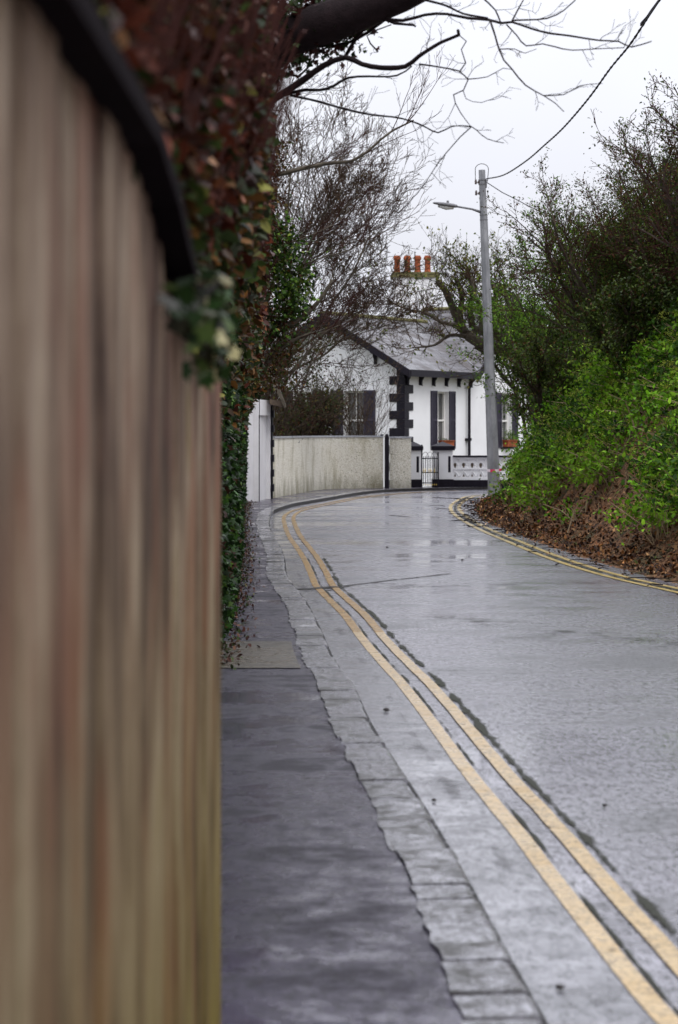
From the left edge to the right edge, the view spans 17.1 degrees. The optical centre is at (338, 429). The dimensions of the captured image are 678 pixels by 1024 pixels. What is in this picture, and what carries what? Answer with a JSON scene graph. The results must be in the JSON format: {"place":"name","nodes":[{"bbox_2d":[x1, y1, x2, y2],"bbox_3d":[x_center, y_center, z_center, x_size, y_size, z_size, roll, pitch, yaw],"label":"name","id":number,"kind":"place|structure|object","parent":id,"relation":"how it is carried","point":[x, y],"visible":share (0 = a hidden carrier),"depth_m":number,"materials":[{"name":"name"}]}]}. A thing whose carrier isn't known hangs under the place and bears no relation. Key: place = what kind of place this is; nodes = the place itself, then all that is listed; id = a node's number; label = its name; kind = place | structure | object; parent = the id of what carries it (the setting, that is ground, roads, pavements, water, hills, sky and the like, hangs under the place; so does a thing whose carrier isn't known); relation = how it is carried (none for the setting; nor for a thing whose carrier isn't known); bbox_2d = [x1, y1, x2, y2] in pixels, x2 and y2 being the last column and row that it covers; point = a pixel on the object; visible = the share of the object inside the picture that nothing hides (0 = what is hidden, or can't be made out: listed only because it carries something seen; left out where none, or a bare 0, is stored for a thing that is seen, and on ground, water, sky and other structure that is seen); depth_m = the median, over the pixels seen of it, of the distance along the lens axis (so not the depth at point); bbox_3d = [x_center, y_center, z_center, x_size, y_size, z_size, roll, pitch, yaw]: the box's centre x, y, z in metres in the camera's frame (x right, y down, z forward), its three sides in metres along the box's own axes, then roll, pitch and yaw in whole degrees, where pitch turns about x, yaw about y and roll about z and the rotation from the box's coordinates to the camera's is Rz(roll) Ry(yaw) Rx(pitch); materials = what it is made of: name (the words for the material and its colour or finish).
{"place":"outdoors","nodes":[
{"label":"outdoors","id":0,"kind":"place"},
{"bbox_2d":[221,487,467,1023],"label":"footpath","id":1,"kind":"structure","parent":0,"point":[321,919],"depth_m":8.53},
{"bbox_2d":[221,500,263,669],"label":"wall foot litter","id":2,"kind":"object","parent":1,"relation":"on","point":[229,658],"depth_m":22.11,"materials":[{"name":"plant"}]},
{"bbox_2d":[221,641,300,667],"bbox_3d":[-0.683,1.676,16.850,0.833,0.001,2.000,0,0,0],"label":"footpath patch","id":3,"kind":"object","parent":1,"relation":"on","point":[273,654],"visible":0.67,"depth_m":16.72,"materials":[{"name":"grey concrete"}]},
{"bbox_2d":[380,434,388,487],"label":"black post","id":4,"kind":"object","parent":1,"relation":"on","point":[386,460],"visible":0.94,"depth_m":62.98,"materials":[{"name":"metal"}]},
{"bbox_2d":[389,436,411,487],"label":"wall pier","id":5,"kind":"structure","parent":1,"relation":"on","point":[400,461],"depth_m":63.15,"materials":[{"name":"concrete"}]},
{"bbox_2d":[411,442,422,486],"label":"gate pier","id":6,"kind":"structure","parent":1,"relation":"on","point":[416,449],"depth_m":64.10,"materials":[{"name":"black paint"}]},
{"bbox_2d":[421,445,438,485],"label":"garden gate","id":7,"kind":"structure","parent":6,"relation":"attached to","point":[430,470],"depth_m":64.14,"materials":[{"name":"metal"}]},
{"bbox_2d":[431,442,454,486],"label":"gate pier","id":8,"kind":"structure","parent":1,"relation":"on","point":[445,451],"depth_m":64.30,"materials":[{"name":"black paint"}]},
{"bbox_2d":[453,455,514,488],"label":"balustrade wall","id":9,"kind":"structure","parent":1,"relation":"on","point":[469,470],"depth_m":64.39,"materials":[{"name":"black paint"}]},
{"bbox_2d":[266,0,677,348],"label":"sky","id":10,"kind":"structure","parent":0,"point":[546,69],"materials":[{"name":"white"}]},
{"bbox_2d":[284,489,677,1016],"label":"road","id":11,"kind":"structure","parent":0,"point":[579,720],"depth_m":16.38,"materials":[{"name":"grey asphalt"}]},
{"bbox_2d":[297,586,340,588],"bbox_3d":[-0.222,1.690,24.092,0.190,0.001,0.621,0,0,44],"label":"drain slot","id":12,"kind":"object","parent":11,"relation":"on","point":[320,587],"visible":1,"depth_m":24.14,"materials":[{"name":"grey metal"}]},
{"bbox_2d":[282,509,361,631],"bbox_3d":[-0.546,1.692,33.649,0.491,0.001,29.618,0,0,-2],"label":"yellow line","id":13,"kind":"object","parent":11,"relation":"on","point":[352,625],"visible":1,"depth_m":24.80,"materials":[{"name":"yellow paint"}]},
{"bbox_2d":[291,509,383,631],"bbox_3d":[-0.361,1.692,33.643,0.486,0.001,29.585,0,0,-2],"label":"yellow line","id":14,"kind":"object","parent":11,"relation":"on","point":[369,619],"visible":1,"depth_m":24.80,"materials":[{"name":"yellow paint"}]},
{"bbox_2d":[299,491,427,508],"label":"yellow line","id":15,"kind":"object","parent":11,"relation":"on","point":[344,499],"visible":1,"depth_m":53.24,"materials":[{"name":"yellow paint"}]},
{"bbox_2d":[308,491,435,508],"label":"yellow line","id":16,"kind":"object","parent":11,"relation":"on","point":[356,498],"visible":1,"depth_m":54.00,"materials":[{"name":"yellow paint"}]},
{"bbox_2d":[273,487,487,512],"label":"kerb face","id":17,"kind":"object","parent":11,"relation":"on","point":[366,492],"visible":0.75,"depth_m":60.30},
{"bbox_2d":[341,573,450,586],"bbox_3d":[0.601,1.694,25.393,0.092,0.001,2.728,0,0,30],"label":"road crack","id":18,"kind":"object","parent":11,"relation":"on","point":[396,579],"visible":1,"depth_m":25.49,"materials":[{"name":"black asphalt"}]},
{"bbox_2d":[255,487,540,1023],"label":"kerb","id":19,"kind":"structure","parent":11,"relation":"on","point":[484,982],"depth_m":8.96,"materials":[{"name":"grey stone"}]},
{"bbox_2d":[269,510,662,1023],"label":"gutter","id":20,"kind":"object","parent":11,"relation":"on","point":[546,942],"visible":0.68,"depth_m":8.89,"materials":[{"name":"grey concrete"}]},
{"bbox_2d":[269,514,547,1023],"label":"gutter crack","id":21,"kind":"object","parent":20,"relation":"on","point":[519,975],"visible":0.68,"depth_m":8.50,"materials":[{"name":"black"}]},
{"bbox_2d":[433,163,499,494],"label":"utility pole","id":22,"kind":"object","parent":11,"relation":"on","point":[491,430],"visible":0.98,"depth_m":57.90,"materials":[{"name":"grey"}]},
{"bbox_2d":[487,468,501,471],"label":"barrier tape","id":23,"kind":"object","parent":22,"relation":"attached to","point":[491,470],"visible":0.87,"depth_m":57.86,"materials":[{"name":"plastic"}]},
{"bbox_2d":[487,182,562,222],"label":"service wire","id":24,"kind":"object","parent":22,"relation":"attached to","point":[516,199],"visible":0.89,"depth_m":56.53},
{"bbox_2d":[486,0,660,178],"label":"overhead cable","id":25,"kind":"object","parent":22,"relation":"attached to","point":[643,21],"visible":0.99,"depth_m":35.94,"materials":[{"name":"black rubber"}]},
{"bbox_2d":[308,558,677,1013],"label":"moss","id":26,"kind":"object","parent":11,"relation":"on","point":[591,907],"visible":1,"depth_m":8.07,"materials":[{"name":"black"}]},
{"bbox_2d":[323,558,677,938],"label":"moss","id":27,"kind":"object","parent":11,"relation":"on","point":[650,906],"visible":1,"depth_m":11.13,"materials":[{"name":"black"}]},
{"bbox_2d":[353,632,677,1023],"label":"yellow line","id":28,"kind":"object","parent":11,"relation":"on","point":[648,998],"visible":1,"depth_m":8.58,"materials":[{"name":"yellow paint"}]},
{"bbox_2d":[375,632,677,974],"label":"yellow line","id":29,"kind":"object","parent":11,"relation":"on","point":[647,928],"visible":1,"depth_m":9.46,"materials":[{"name":"yellow paint"}]},
{"bbox_2d":[430,497,677,594],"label":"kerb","id":30,"kind":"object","parent":11,"relation":"on","point":[467,516],"visible":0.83,"depth_m":40.80,"materials":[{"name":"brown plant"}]},
{"bbox_2d":[440,616,677,644],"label":"road stain","id":31,"kind":"object","parent":11,"relation":"on","point":[555,630],"visible":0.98,"depth_m":19.03,"materials":[{"name":"grey"}]},
{"bbox_2d":[555,984,564,989],"bbox_3d":[0.668,1.685,6.809,0.027,0.014,0.036,0,0,-21],"label":"road stone","id":32,"kind":"object","parent":11,"relation":"on","point":[559,986],"visible":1,"depth_m":6.80,"materials":[{"name":"grey stone"}]},
{"bbox_2d":[449,494,677,592],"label":"yellow line","id":33,"kind":"object","parent":11,"relation":"on","point":[470,524],"visible":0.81,"depth_m":30.09,"materials":[{"name":"yellow paint"}]},
{"bbox_2d":[454,497,677,590],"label":"yellow line","id":34,"kind":"object","parent":11,"relation":"on","point":[552,556],"visible":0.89,"depth_m":29.89,"materials":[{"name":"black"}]},
{"bbox_2d":[457,495,677,588],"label":"yellow line","id":35,"kind":"object","parent":11,"relation":"on","point":[480,524],"visible":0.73,"depth_m":30.46,"materials":[{"name":"yellow paint"}]},
{"bbox_2d":[462,379,677,589],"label":"bank slope","id":36,"kind":"structure","parent":0,"point":[612,488],"depth_m":32.96,"materials":[{"name":"brown plant"}]},
{"bbox_2d":[356,221,545,409],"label":"pollarded tree","id":37,"kind":"object","parent":36,"relation":"on","point":[465,272],"visible":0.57,"depth_m":60.47,"materials":[{"name":"brown plant"}]},
{"bbox_2d":[438,244,590,439],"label":"hawthorn tree","id":38,"kind":"object","parent":36,"relation":"on","point":[497,321],"visible":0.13,"depth_m":59.15,"materials":[{"name":"green plant"}]},
{"bbox_2d":[498,300,608,428],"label":"hawthorn tree","id":39,"kind":"object","parent":36,"relation":"on","point":[541,379],"visible":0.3,"depth_m":42.30,"materials":[{"name":"green plant"}]},
{"bbox_2d":[493,176,622,359],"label":"hawthorn tree","id":40,"kind":"object","parent":36,"relation":"on","point":[542,282],"visible":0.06,"depth_m":46.60,"materials":[{"name":"green plant"}]},
{"bbox_2d":[477,111,677,352],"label":"blackthorn thicket","id":41,"kind":"object","parent":36,"relation":"on","point":[603,252],"visible":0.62,"depth_m":37.90,"materials":[{"name":"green plant"}]},
{"bbox_2d":[478,298,677,545],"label":"alexanders","id":42,"kind":"object","parent":36,"relation":"on","point":[586,388],"depth_m":34.46,"materials":[{"name":"green plant"}]},
{"bbox_2d":[525,382,674,494],"bbox_3d":[6.371,-0.677,39.497,5.373,4.199,35.120,0,0,0],"label":"dead bracken","id":43,"kind":"object","parent":36,"relation":"on","point":[621,434],"visible":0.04,"depth_m":33.69,"materials":[{"name":"plant"}]},
{"bbox_2d":[544,371,677,452],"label":"ivy carpet","id":44,"kind":"object","parent":36,"relation":"on","point":[624,423],"visible":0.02,"depth_m":33.64,"materials":[{"name":"green plant"}]},
{"bbox_2d":[567,383,677,550],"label":"dead stems","id":45,"kind":"object","parent":36,"relation":"on","point":[625,488],"visible":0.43,"depth_m":30.85,"materials":[{"name":"brown plant"}]},
{"bbox_2d":[574,248,677,380],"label":"holly bush","id":46,"kind":"object","parent":36,"relation":"on","point":[633,307],"visible":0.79,"depth_m":35.29,"materials":[{"name":"green plant"}]},
{"bbox_2d":[583,72,677,282],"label":"blackthorn thicket","id":47,"kind":"object","parent":36,"relation":"on","point":[664,186],"visible":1,"depth_m":33.23,"materials":[{"name":"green plant"}]},
{"label":"ground","id":48,"kind":"structure","parent":0,"visible":0},
{"bbox_2d":[0,0,220,1023],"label":"wooden fence","id":49,"kind":"object","parent":48,"relation":"on","point":[110,664],"visible":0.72,"depth_m":2.94,"materials":[{"name":"brown wood"}]},
{"bbox_2d":[155,253,243,392],"bbox_3d":[-0.286,-0.214,4.610,0.168,0.276,1.870,0,0,0],"label":"ivy tuft","id":50,"kind":"object","parent":49,"relation":"hanging from","point":[194,324],"visible":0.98,"depth_m":4.29,"materials":[{"name":"green plant"}]},
{"bbox_2d":[221,378,249,649],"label":"ivy wall","id":51,"kind":"structure","parent":48,"relation":"on","point":[234,454],"depth_m":19.09,"materials":[{"name":"green plant"}]},
{"bbox_2d":[94,0,307,429],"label":"beech hedge","id":52,"kind":"object","parent":51,"relation":"on","point":[204,71],"visible":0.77,"depth_m":5.83,"materials":[{"name":"brown plant"}]},
{"bbox_2d":[246,46,454,396],"bbox_3d":[0.046,-3.169,37.818,3.680,6.218,5.846,0,0,0],"label":"ash tree","id":53,"kind":"object","parent":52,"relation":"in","point":[281,324],"visible":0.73,"depth_m":35.95,"materials":[{"name":"brown plant"}]},
{"bbox_2d":[246,367,285,501],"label":"white outbuilding","id":54,"kind":"structure","parent":48,"relation":"on","point":[260,473],"depth_m":52.32,"materials":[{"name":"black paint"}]},
{"bbox_2d":[264,346,351,435],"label":"elder tree","id":55,"kind":"object","parent":48,"relation":"on","point":[305,427],"visible":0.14,"depth_m":62.95,"materials":[{"name":"brown plant"}]},
{"bbox_2d":[277,386,348,435],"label":"bare shrub","id":56,"kind":"object","parent":48,"relation":"on","point":[307,409],"visible":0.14,"depth_m":64.78,"materials":[{"name":"brown plant"}]},
{"bbox_2d":[269,375,357,435],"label":"bare shrub","id":57,"kind":"object","parent":48,"relation":"on","point":[327,423],"visible":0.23,"depth_m":63.98,"materials":[{"name":"brown plant"}]},
{"bbox_2d":[278,373,364,435],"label":"bare shrub","id":58,"kind":"object","parent":48,"relation":"on","point":[351,421],"visible":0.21,"depth_m":65.11,"materials":[{"name":"brown plant"}]},
{"bbox_2d":[272,435,382,497],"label":"roughcast wall","id":59,"kind":"structure","parent":48,"relation":"on","point":[309,463],"depth_m":61.92,"materials":[{"name":"concrete"}]},
{"bbox_2d":[260,239,396,442],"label":"elder tree","id":60,"kind":"object","parent":48,"relation":"on","point":[274,395],"visible":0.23,"depth_m":57.45,"materials":[{"name":"brown plant"}]},
{"bbox_2d":[268,61,453,390],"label":"sycamore tree","id":61,"kind":"object","parent":48,"relation":"on","point":[337,194],"visible":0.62,"depth_m":57.17,"materials":[{"name":"brown plant"}]},
{"bbox_2d":[310,343,414,437],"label":"bare shrub","id":62,"kind":"object","parent":48,"relation":"on","point":[357,421],"visible":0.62,"depth_m":66.40,"materials":[{"name":"brown plant"}]},
{"bbox_2d":[261,255,531,486],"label":"cottage","id":63,"kind":"structure","parent":48,"relation":"on","point":[433,404],"depth_m":71.88,"materials":[{"name":"white paint"}]},
{"bbox_2d":[346,391,362,435],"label":"window","id":64,"kind":"structure","parent":63,"relation":"in","point":[361,392],"depth_m":71.17,"materials":[{"name":"white paint"}]},
{"bbox_2d":[438,392,444,439],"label":"window","id":65,"kind":"structure","parent":63,"relation":"in","point":[441,395],"depth_m":72.66,"materials":[{"name":"grey glass"}]},
{"bbox_2d":[438,437,454,445],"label":"window box","id":66,"kind":"object","parent":63,"relation":"on","point":[450,441],"visible":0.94,"depth_m":72.10,"materials":[{"name":"ceramic"}]},
{"bbox_2d":[501,394,512,448],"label":"window","id":67,"kind":"structure","parent":63,"relation":"in","point":[506,415],"depth_m":76.71,"materials":[{"name":"white paint"}]},
{"bbox_2d":[502,426,518,446],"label":"window box","id":68,"kind":"object","parent":63,"relation":"attached to","point":[508,440],"visible":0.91,"depth_m":76.11,"materials":[{"name":"ceramic"}]},
{"bbox_2d":[271,0,651,218],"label":"overhanging tree","id":69,"kind":"object","parent":48,"relation":"on","point":[327,24],"visible":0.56,"depth_m":14.76,"materials":[{"name":"brown plant"}]}
]}

